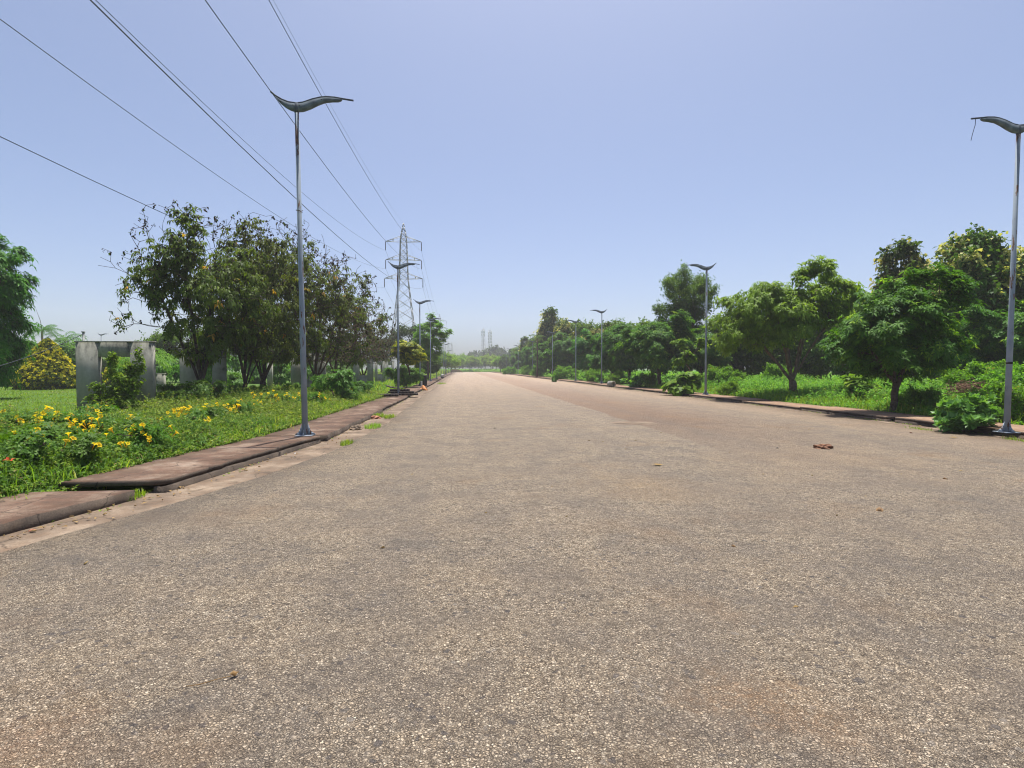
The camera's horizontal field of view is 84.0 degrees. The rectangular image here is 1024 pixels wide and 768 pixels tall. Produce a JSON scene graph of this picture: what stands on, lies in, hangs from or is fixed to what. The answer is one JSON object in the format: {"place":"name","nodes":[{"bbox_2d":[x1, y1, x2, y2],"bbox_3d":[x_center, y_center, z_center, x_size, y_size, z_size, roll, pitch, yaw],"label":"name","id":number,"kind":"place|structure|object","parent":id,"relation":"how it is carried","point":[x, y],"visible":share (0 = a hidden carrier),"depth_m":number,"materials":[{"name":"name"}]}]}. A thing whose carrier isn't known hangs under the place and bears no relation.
{"place":"outdoors","nodes":[
{"label":"outdoors","id":0,"kind":"place"},
{"bbox_2d":[0,490,134,535],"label":"pavement","id":1,"kind":"structure","parent":0,"point":[23,512],"depth_m":6.28,"materials":[{"name":"concrete"}]},
{"bbox_2d":[0,387,169,414],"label":"lawn","id":2,"kind":"structure","parent":0,"point":[36,398],"depth_m":27.23,"materials":[{"name":"green plant"}]},
{"bbox_2d":[58,436,320,492],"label":"pavement","id":3,"kind":"structure","parent":0,"point":[167,474],"depth_m":8.71,"materials":[{"name":"concrete"}]},
{"bbox_2d":[270,91,353,436],"bbox_3d":[-4.222,-2.567,12.276,1.736,7.365,0.422,-1,2,-5],"label":"street lamp","id":4,"kind":"object","parent":3,"relation":"on","point":[296,108],"visible":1,"depth_m":12.20,"materials":[{"name":"metal"}]},
{"bbox_2d":[266,409,382,440],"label":"pavement","id":5,"kind":"structure","parent":0,"point":[327,427],"depth_m":15.28,"materials":[{"name":"concrete"}]},
{"bbox_2d":[273,376,435,391],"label":"verge grass","id":6,"kind":"structure","parent":0,"point":[384,386],"depth_m":47.18,"materials":[{"name":"plant"}]},
{"bbox_2d":[349,401,396,411],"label":"pavement","id":7,"kind":"structure","parent":0,"point":[385,405],"depth_m":22.83,"materials":[{"name":"concrete"}]},
{"bbox_2d":[375,397,406,403],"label":"pavement","id":8,"kind":"structure","parent":0,"point":[399,399],"depth_m":27.60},
{"bbox_2d":[384,395,412,398],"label":"pavement","id":9,"kind":"structure","parent":0,"point":[408,396],"depth_m":30.41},
{"bbox_2d":[388,261,419,392],"bbox_3d":[-5.955,-3.065,31.387,1.736,7.365,0.422,0,2,-3],"label":"street lamp","id":10,"kind":"object","parent":9,"relation":"on","point":[397,267],"visible":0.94,"depth_m":31.31,"materials":[{"name":"blue grey painted metal"},{"name":"dark grey metal"}]},
{"bbox_2d":[0,369,1010,497],"bbox_3d":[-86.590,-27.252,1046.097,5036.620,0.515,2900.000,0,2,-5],"label":"ground","id":11,"kind":"structure","parent":0,"point":[140,488],"depth_m":24.07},
{"bbox_2d":[0,233,42,390],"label":"mango tree","id":12,"kind":"object","parent":11,"relation":"on","point":[14,289],"visible":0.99,"depth_m":27.15,"materials":[{"name":"green plant"}]},
{"bbox_2d":[0,409,60,431],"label":"flowering shrub","id":13,"kind":"object","parent":11,"relation":"on","point":[17,420],"visible":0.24,"depth_m":10.47,"materials":[{"name":"green plant"}]},
{"bbox_2d":[0,423,76,471],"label":"flowering shrub","id":14,"kind":"object","parent":11,"relation":"on","point":[20,444],"visible":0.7,"depth_m":7.85,"materials":[{"name":"green plant"}]},
{"bbox_2d":[10,338,75,389],"bbox_3d":[-32.665,-1.353,39.986,4.082,3.828,4.409,0,2,-5],"label":"golden shrub","id":15,"kind":"object","parent":11,"relation":"on","point":[54,362],"visible":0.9,"depth_m":39.06,"materials":[{"name":"yellow plant"}]},
{"bbox_2d":[24,310,64,342],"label":"palm tree","id":16,"kind":"object","parent":11,"relation":"on","point":[47,329],"visible":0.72,"depth_m":65.78,"materials":[{"name":"green plant"}]},
{"bbox_2d":[22,335,75,368],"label":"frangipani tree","id":17,"kind":"object","parent":11,"relation":"on","point":[73,358],"visible":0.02,"depth_m":50.29,"materials":[{"name":"green plant"}]},
{"bbox_2d":[1,416,98,456],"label":"flowering shrub","id":18,"kind":"object","parent":11,"relation":"on","point":[52,429],"visible":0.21,"depth_m":8.77,"materials":[{"name":"green plant"}]},
{"bbox_2d":[28,407,113,429],"bbox_3d":[-8.636,0.896,11.146,1.449,0.946,1.158,0,2,-4],"label":"flowering shrub","id":19,"kind":"object","parent":11,"relation":"on","point":[50,417],"visible":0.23,"depth_m":10.84,"materials":[{"name":"green plant"}]},
{"bbox_2d":[25,428,129,470],"bbox_3d":[-6.289,1.014,8.335,1.078,0.774,0.853,0,2,-3],"label":"flowering shrub","id":20,"kind":"object","parent":11,"relation":"on","point":[84,443],"visible":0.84,"depth_m":8.18,"materials":[{"name":"green plant"}]},
{"bbox_2d":[71,406,131,435],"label":"flowering shrub","id":21,"kind":"object","parent":11,"relation":"on","point":[105,420],"visible":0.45,"depth_m":10.56,"materials":[{"name":"green plant"}]},
{"bbox_2d":[82,345,146,410],"bbox_3d":[-13.037,-0.080,18.676,1.919,2.433,1.322,0,2,-5],"label":"climbing bush","id":22,"kind":"object","parent":11,"relation":"on","point":[127,384],"visible":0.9,"depth_m":18.64,"materials":[{"name":"green plant"}]},
{"bbox_2d":[74,341,156,409],"bbox_3d":[-13.783,-0.244,19.817,2.564,2.490,0.270,0,2,-5],"label":"concrete window wall","id":23,"kind":"structure","parent":11,"relation":"on","point":[90,355],"depth_m":19.67,"materials":[{"name":"paint"}]},
{"bbox_2d":[87,412,151,441],"bbox_3d":[-7.163,0.933,10.556,1.069,0.860,1.171,0,2,-1],"label":"flowering shrub","id":24,"kind":"object","parent":11,"relation":"on","point":[135,419],"visible":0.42,"depth_m":10.44,"materials":[{"name":"green plant"}]},
{"bbox_2d":[102,418,177,458],"bbox_3d":[-6.228,0.983,9.662,1.081,0.774,0.961,0,2,16],"label":"flowering shrub","id":25,"kind":"object","parent":11,"relation":"on","point":[142,434],"visible":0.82,"depth_m":9.64,"materials":[{"name":"green plant"}]},
{"bbox_2d":[109,348,176,375],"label":"tree","id":26,"kind":"object","parent":11,"relation":"on","point":[127,360],"visible":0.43,"depth_m":40.13,"materials":[{"name":"green plant"}]},
{"bbox_2d":[0,409,287,496],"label":"flower bed foliage","id":27,"kind":"object","parent":11,"relation":"on","point":[189,440],"visible":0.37,"depth_m":9.20,"materials":[{"name":"green plant"}]},
{"bbox_2d":[112,354,178,377],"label":"verge shrub","id":28,"kind":"object","parent":11,"relation":"on","point":[159,369],"visible":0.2,"depth_m":45.28,"materials":[{"name":"green plant"}]},
{"bbox_2d":[134,328,186,377],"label":"forest tree","id":29,"kind":"object","parent":11,"relation":"on","point":[157,338],"visible":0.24,"depth_m":58.70,"materials":[{"name":"green plant"}]},
{"bbox_2d":[156,382,193,398],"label":"verge shrub","id":30,"kind":"object","parent":11,"relation":"on","point":[170,386],"visible":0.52,"depth_m":22.09,"materials":[{"name":"green plant"}]},
{"bbox_2d":[0,382,354,483],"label":"tall weeds","id":31,"kind":"object","parent":11,"relation":"on","point":[146,412],"visible":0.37,"depth_m":12.84,"materials":[{"name":"green plant"}]},
{"bbox_2d":[157,405,210,425],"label":"flowering shrub","id":32,"kind":"object","parent":11,"relation":"on","point":[199,414],"visible":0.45,"depth_m":12.78,"materials":[{"name":"green plant"}]},
{"bbox_2d":[0,393,387,497],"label":"footway weeds","id":33,"kind":"object","parent":11,"relation":"on","point":[237,439],"visible":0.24,"depth_m":9.48,"materials":[{"name":"green plant"}]},
{"bbox_2d":[158,379,229,404],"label":"verge shrub","id":34,"kind":"object","parent":11,"relation":"on","point":[197,386],"visible":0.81,"depth_m":20.29,"materials":[{"name":"green plant"}]},
{"bbox_2d":[98,200,290,382],"bbox_3d":[-12.239,-3.064,22.393,6.784,8.231,4.773,0,2,-5],"label":"dusky tree","id":35,"kind":"object","parent":11,"relation":"on","point":[215,339],"visible":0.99,"depth_m":22.09,"materials":[{"name":"green plant"}]},
{"bbox_2d":[0,389,388,498],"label":"verge grass","id":36,"kind":"structure","parent":11,"relation":"on","point":[234,436],"depth_m":8.98,"materials":[{"name":"plant"}]},
{"bbox_2d":[2,386,389,447],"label":"verge weeds","id":37,"kind":"object","parent":11,"relation":"on","point":[271,404],"visible":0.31,"depth_m":17.55,"materials":[{"name":"green plant"}]},
{"bbox_2d":[166,353,236,383],"bbox_3d":[-21.967,-0.770,39.806,5.600,3.080,4.030,1,2,40],"label":"verge shrub","id":38,"kind":"object","parent":11,"relation":"on","point":[174,374],"visible":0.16,"depth_m":39.36,"materials":[{"name":"green plant"}]},
{"bbox_2d":[178,348,226,394],"bbox_3d":[-13.827,-0.379,25.490,1.988,2.431,0.270,0,2,-5],"label":"concrete window wall","id":39,"kind":"structure","parent":11,"relation":"on","point":[219,371],"depth_m":25.42,"materials":[{"name":"paint"}]},
{"bbox_2d":[199,400,240,420],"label":"flowering shrub","id":40,"kind":"object","parent":11,"relation":"on","point":[212,409],"visible":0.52,"depth_m":14.01,"materials":[{"name":"green plant"}]},
{"bbox_2d":[227,371,253,387],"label":"verge shrub","id":41,"kind":"object","parent":11,"relation":"on","point":[233,378],"visible":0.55,"depth_m":33.04,"materials":[{"name":"green plant"}]},
{"bbox_2d":[159,211,323,387],"bbox_3d":[-12.425,-3.391,25.780,7.356,8.741,4.992,0,2,-5],"label":"dusky tree","id":42,"kind":"object","parent":11,"relation":"on","point":[268,340],"visible":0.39,"depth_m":25.66,"materials":[{"name":"green plant"}]},
{"bbox_2d":[221,396,261,415],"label":"flowering shrub","id":43,"kind":"object","parent":11,"relation":"on","point":[248,405],"visible":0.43,"depth_m":15.79,"materials":[{"name":"green plant"}]},
{"bbox_2d":[227,356,282,383],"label":"verge shrub","id":44,"kind":"object","parent":11,"relation":"on","point":[255,375],"visible":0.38,"depth_m":53.74,"materials":[{"name":"green plant"}]},
{"bbox_2d":[212,217,344,385],"bbox_3d":[-12.654,-3.966,30.019,7.436,9.598,5.577,0,2,-5],"label":"dusky tree","id":45,"kind":"object","parent":11,"relation":"on","point":[264,371],"visible":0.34,"depth_m":29.80,"materials":[{"name":"green plant"}]},
{"bbox_2d":[255,360,310,385],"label":"verge shrub","id":46,"kind":"object","parent":11,"relation":"on","point":[285,370],"visible":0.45,"depth_m":47.16,"materials":[{"name":"green plant"}]},
{"bbox_2d":[291,353,325,386],"bbox_3d":[-12.586,-0.657,35.193,2.131,2.509,0.270,0,2,-5],"label":"concrete window wall","id":47,"kind":"structure","parent":11,"relation":"on","point":[295,374],"depth_m":35.05,"materials":[{"name":"paint"}]},
{"bbox_2d":[268,238,384,386],"bbox_3d":[-11.412,-3.821,33.014,8.063,9.168,5.722,0,2,-5],"label":"dusky tree","id":48,"kind":"object","parent":11,"relation":"on","point":[334,289],"visible":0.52,"depth_m":32.77,"materials":[{"name":"green plant"}]},
{"bbox_2d":[307,368,356,397],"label":"verge shrub","id":49,"kind":"object","parent":11,"relation":"on","point":[338,381],"visible":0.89,"depth_m":24.72,"materials":[{"name":"green plant"}]},
{"bbox_2d":[305,275,400,372],"bbox_3d":[-11.253,-3.431,37.935,7.746,8.164,5.236,0,2,-5],"label":"dusky tree","id":50,"kind":"object","parent":11,"relation":"on","point":[366,344],"visible":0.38,"depth_m":37.94,"materials":[{"name":"green plant"}]},
{"bbox_2d":[323,310,399,374],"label":"dusky tree","id":51,"kind":"object","parent":11,"relation":"on","point":[377,334],"visible":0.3,"depth_m":49.53,"materials":[{"name":"green plant"}]},
{"bbox_2d":[353,357,373,384],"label":"concrete window wall","id":52,"kind":"structure","parent":11,"relation":"on","point":[369,376],"depth_m":49.09,"materials":[{"name":"paint"}]},
{"bbox_2d":[370,322,425,364],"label":"grey green tree","id":53,"kind":"object","parent":11,"relation":"on","point":[404,331],"visible":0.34,"depth_m":90.95,"materials":[{"name":"green plant"}]},
{"bbox_2d":[382,367,423,386],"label":"verge shrub","id":54,"kind":"object","parent":11,"relation":"on","point":[412,379],"visible":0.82,"depth_m":44.59,"materials":[{"name":"green plant"}]},
{"bbox_2d":[384,223,422,367],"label":"transmission tower","id":55,"kind":"structure","parent":11,"relation":"on","point":[400,260],"depth_m":112.09,"materials":[{"name":"metal"}]},
{"bbox_2d":[0,19,383,268],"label":"power line","id":56,"kind":"object","parent":55,"relation":"attached to","point":[138,119],"visible":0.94,"depth_m":25.07,"materials":[{"name":"metal"}]},
{"bbox_2d":[90,0,419,288],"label":"power line","id":57,"kind":"object","parent":55,"relation":"attached to","point":[208,115],"visible":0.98,"depth_m":15.89,"materials":[{"name":"metal"}]},
{"bbox_2d":[390,340,427,386],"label":"leaning tree","id":58,"kind":"object","parent":11,"relation":"on","point":[411,354],"visible":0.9,"depth_m":44.47,"materials":[{"name":"green plant"}]},
{"bbox_2d":[414,355,442,373],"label":"round topiary","id":59,"kind":"object","parent":11,"relation":"on","point":[436,365],"visible":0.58,"depth_m":77.75,"materials":[{"name":"green plant"}]},
{"bbox_2d":[411,312,453,378],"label":"layered tree","id":60,"kind":"object","parent":11,"relation":"on","point":[425,340],"visible":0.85,"depth_m":73.29,"materials":[{"name":"green plant"}]},
{"bbox_2d":[437,350,461,373],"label":"spreading tree","id":61,"kind":"object","parent":11,"relation":"on","point":[447,360],"visible":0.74,"depth_m":149.32,"materials":[{"name":"green plant"}]},
{"bbox_2d":[522,343,536,366],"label":"whorled tree","id":62,"kind":"object","parent":11,"relation":"on","point":[529,353],"visible":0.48,"depth_m":126.97,"materials":[{"name":"green plant"}]},
{"bbox_2d":[533,336,555,373],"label":"whorled tree","id":63,"kind":"object","parent":11,"relation":"on","point":[542,347],"visible":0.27,"depth_m":103.91,"materials":[{"name":"green plant"}]},
{"bbox_2d":[532,306,567,370],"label":"teak tree","id":64,"kind":"object","parent":11,"relation":"on","point":[551,320],"visible":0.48,"depth_m":115.81,"materials":[{"name":"green plant"}]},
{"bbox_2d":[541,331,577,368],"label":"whorled tree","id":65,"kind":"object","parent":11,"relation":"on","point":[563,357],"visible":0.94,"depth_m":90.27,"materials":[{"name":"green plant"}]},
{"bbox_2d":[547,318,577,350],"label":"teak tree","id":66,"kind":"object","parent":11,"relation":"on","point":[563,327],"visible":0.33,"depth_m":100.85,"materials":[{"name":"green plant"}]},
{"bbox_2d":[569,319,603,372],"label":"forest tree","id":67,"kind":"object","parent":11,"relation":"on","point":[577,327],"visible":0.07,"depth_m":94.86,"materials":[{"name":"green plant"}]},
{"bbox_2d":[569,328,604,370],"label":"whorled tree","id":68,"kind":"object","parent":11,"relation":"on","point":[584,352],"visible":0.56,"depth_m":72.30,"materials":[{"name":"green plant"}]},
{"bbox_2d":[589,325,635,374],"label":"whorled tree","id":69,"kind":"object","parent":11,"relation":"on","point":[595,361],"visible":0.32,"depth_m":59.38,"materials":[{"name":"green plant"}]},
{"bbox_2d":[606,322,648,382],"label":"whorled tree","id":70,"kind":"object","parent":11,"relation":"on","point":[625,363],"visible":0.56,"depth_m":54.80,"materials":[{"name":"green plant"}]},
{"bbox_2d":[613,309,700,384],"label":"whorled tree","id":71,"kind":"object","parent":11,"relation":"on","point":[657,351],"visible":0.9,"depth_m":44.12,"materials":[{"name":"green plant"}]},
{"bbox_2d":[659,371,702,395],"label":"leaf plant","id":72,"kind":"object","parent":11,"relation":"on","point":[682,383],"visible":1,"depth_m":33.13,"materials":[{"name":"green plant"}]},
{"bbox_2d":[652,260,722,372],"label":"tall tree","id":73,"kind":"object","parent":11,"relation":"on","point":[684,289],"visible":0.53,"depth_m":51.18,"materials":[{"name":"green plant"}]},
{"bbox_2d":[669,338,709,371],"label":"teak sapling","id":74,"kind":"object","parent":11,"relation":"on","point":[690,357],"visible":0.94,"depth_m":36.37,"materials":[{"name":"green plant"}]},
{"bbox_2d":[685,325,732,379],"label":"whorled tree","id":75,"kind":"object","parent":11,"relation":"on","point":[715,359],"visible":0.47,"depth_m":44.66,"materials":[{"name":"green plant"}]},
{"bbox_2d":[493,369,927,384],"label":"meadow weeds","id":76,"kind":"object","parent":11,"relation":"on","point":[636,373],"visible":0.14,"depth_m":64.95,"materials":[{"name":"green plant"}]},
{"bbox_2d":[701,364,747,385],"bbox_3d":[14.878,-0.488,40.090,2.396,1.865,3.078,-1,2,-39],"label":"leafy mound","id":77,"kind":"object","parent":11,"relation":"on","point":[715,374],"visible":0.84,"depth_m":39.85,"materials":[{"name":"green plant"}]},
{"bbox_2d":[714,380,742,394],"bbox_3d":[12.106,0.256,31.529,1.649,0.999,1.284,0,2,-14],"label":"leafy mound","id":78,"kind":"object","parent":11,"relation":"on","point":[731,386],"visible":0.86,"depth_m":31.26,"materials":[{"name":"green plant"}]},
{"bbox_2d":[707,308,784,377],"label":"forest tree","id":79,"kind":"object","parent":11,"relation":"on","point":[742,360],"visible":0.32,"depth_m":46.96,"materials":[{"name":"green plant"}]},
{"bbox_2d":[759,362,804,380],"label":"leafy mound","id":80,"kind":"object","parent":11,"relation":"on","point":[773,369],"visible":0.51,"depth_m":40.51,"materials":[{"name":"green plant"}]},
{"bbox_2d":[703,255,873,394],"bbox_3d":[13.797,-2.881,28.666,8.296,7.338,4.958,0,2,-5],"label":"light tree","id":81,"kind":"object","parent":11,"relation":"on","point":[790,313],"visible":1,"depth_m":28.01,"materials":[{"name":"green plant"}]},
{"bbox_2d":[774,310,846,378],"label":"forest tree","id":82,"kind":"object","parent":11,"relation":"on","point":[806,368],"visible":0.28,"depth_m":45.56,"materials":[{"name":"green plant"}]},
{"bbox_2d":[796,302,864,379],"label":"forest tree","id":83,"kind":"object","parent":11,"relation":"on","point":[814,354],"visible":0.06,"depth_m":43.80,"materials":[{"name":"green plant"}]},
{"bbox_2d":[642,373,1023,424],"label":"meadow grass","id":84,"kind":"structure","parent":11,"relation":"on","point":[817,400],"depth_m":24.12,"materials":[{"name":"plant"}]},
{"bbox_2d":[839,374,888,399],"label":"leaf plant","id":85,"kind":"object","parent":11,"relation":"on","point":[851,382],"visible":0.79,"depth_m":23.82,"materials":[{"name":"green plant"}]},
{"bbox_2d":[816,261,987,412],"bbox_3d":[13.194,-1.457,19.282,5.514,5.211,3.507,0,2,-5],"label":"whorled tree","id":86,"kind":"object","parent":11,"relation":"on","point":[898,347],"visible":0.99,"depth_m":18.67,"materials":[{"name":"green plant"}]},
{"bbox_2d":[868,235,957,383],"bbox_3d":[24.514,-4.175,34.152,6.069,9.407,5.191,0,2,-5],"label":"teak tree","id":87,"kind":"object","parent":11,"relation":"on","point":[905,250],"visible":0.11,"depth_m":33.65,"materials":[{"name":"green plant"}]},
{"bbox_2d":[898,386,944,410],"bbox_3d":[13.945,0.527,19.465,1.261,0.982,1.620,0,2,4],"label":"leafy mound","id":88,"kind":"object","parent":11,"relation":"on","point":[931,395],"visible":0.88,"depth_m":19.21,"materials":[{"name":"green plant"}]},
{"bbox_2d":[937,378,991,396],"bbox_3d":[16.972,0.188,20.960,2.243,0.828,2.041,0,2,-5],"label":"brush heap","id":89,"kind":"object","parent":11,"relation":"on","point":[962,386],"visible":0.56,"depth_m":20.92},
{"bbox_2d":[930,391,1003,432],"bbox_3d":[11.391,0.790,14.166,1.839,1.294,1.453,0,2,-5],"label":"milkweed bush","id":90,"kind":"object","parent":11,"relation":"on","point":[975,411],"visible":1,"depth_m":13.99,"materials":[{"name":"green plant"}]},
{"bbox_2d":[928,358,1005,393],"bbox_3d":[20.354,-0.146,24.959,3.240,1.963,2.522,1,2,20],"label":"leafy mound","id":91,"kind":"object","parent":11,"relation":"on","point":[972,370],"visible":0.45,"depth_m":24.66,"materials":[{"name":"green plant"}]},
{"bbox_2d":[919,303,1016,377],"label":"whorled tree","id":92,"kind":"object","parent":11,"relation":"on","point":[975,319],"visible":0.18,"depth_m":26.63,"materials":[{"name":"green plant"}]},
{"bbox_2d":[928,222,1023,342],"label":"teak tree","id":93,"kind":"object","parent":11,"relation":"on","point":[984,257],"visible":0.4,"depth_m":28.96,"materials":[{"name":"green plant"}]},
{"bbox_2d":[969,300,1023,367],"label":"whorled tree","id":94,"kind":"object","parent":11,"relation":"on","point":[998,335],"visible":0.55,"depth_m":26.23,"materials":[{"name":"green plant"}]},
{"bbox_2d":[973,361,1023,393],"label":"leafy mound","id":95,"kind":"object","parent":11,"relation":"on","point":[995,374],"visible":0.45,"depth_m":20.47,"materials":[{"name":"green plant"}]},
{"bbox_2d":[981,379,1023,422],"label":"leafy mound","id":96,"kind":"object","parent":11,"relation":"on","point":[1017,400],"visible":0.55,"depth_m":15.46,"materials":[{"name":"green plant"}]},
{"bbox_2d":[0,372,1023,767],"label":"road","id":97,"kind":"structure","parent":0,"point":[634,608],"depth_m":3.87,"materials":[{"name":"asphalt"}]},
{"bbox_2d":[0,372,454,552],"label":"gutter","id":98,"kind":"object","parent":97,"relation":"on","point":[48,531],"visible":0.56,"depth_m":7.46,"materials":[{"name":"concrete"}]},
{"bbox_2d":[493,372,1023,439],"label":"gutter","id":99,"kind":"object","parent":97,"relation":"on","point":[825,414],"visible":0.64,"depth_m":19.07,"materials":[{"name":"concrete"}]},
{"bbox_2d":[0,0,1023,368],"label":"sky","id":100,"kind":"structure","parent":0,"point":[569,156],"materials":[{"name":"blue"}]},
{"bbox_2d":[689,394,769,402],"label":"pavement","id":101,"kind":"structure","parent":0,"point":[736,399],"depth_m":28.66,"materials":[{"name":"concrete"}]},
{"bbox_2d":[686,263,715,394],"bbox_3d":[10.527,-3.076,31.774,1.736,7.365,0.422,0,2,-3],"label":"street lamp","id":102,"kind":"object","parent":101,"relation":"on","point":[706,269],"visible":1,"depth_m":31.75,"materials":[{"name":"metal"}]},
{"bbox_2d":[741,401,828,409],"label":"pavement","id":103,"kind":"structure","parent":0,"point":[787,405],"depth_m":23.67,"materials":[{"name":"concrete"}]},
{"bbox_2d":[800,406,931,421],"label":"pavement","id":104,"kind":"structure","parent":0,"point":[866,414],"depth_m":18.96,"materials":[{"name":"concrete"}]},
{"bbox_2d":[895,417,1023,438],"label":"pavement","id":105,"kind":"structure","parent":0,"point":[929,422],"depth_m":14.24,"materials":[{"name":"concrete"}]},
{"bbox_2d":[971,116,1023,432],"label":"street lamp","id":106,"kind":"object","parent":105,"relation":"on","point":[1017,130],"visible":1,"depth_m":13.01,"materials":[{"name":"blue grey paint"},{"name":"galvanised steel"},{"name":"black rubber"}]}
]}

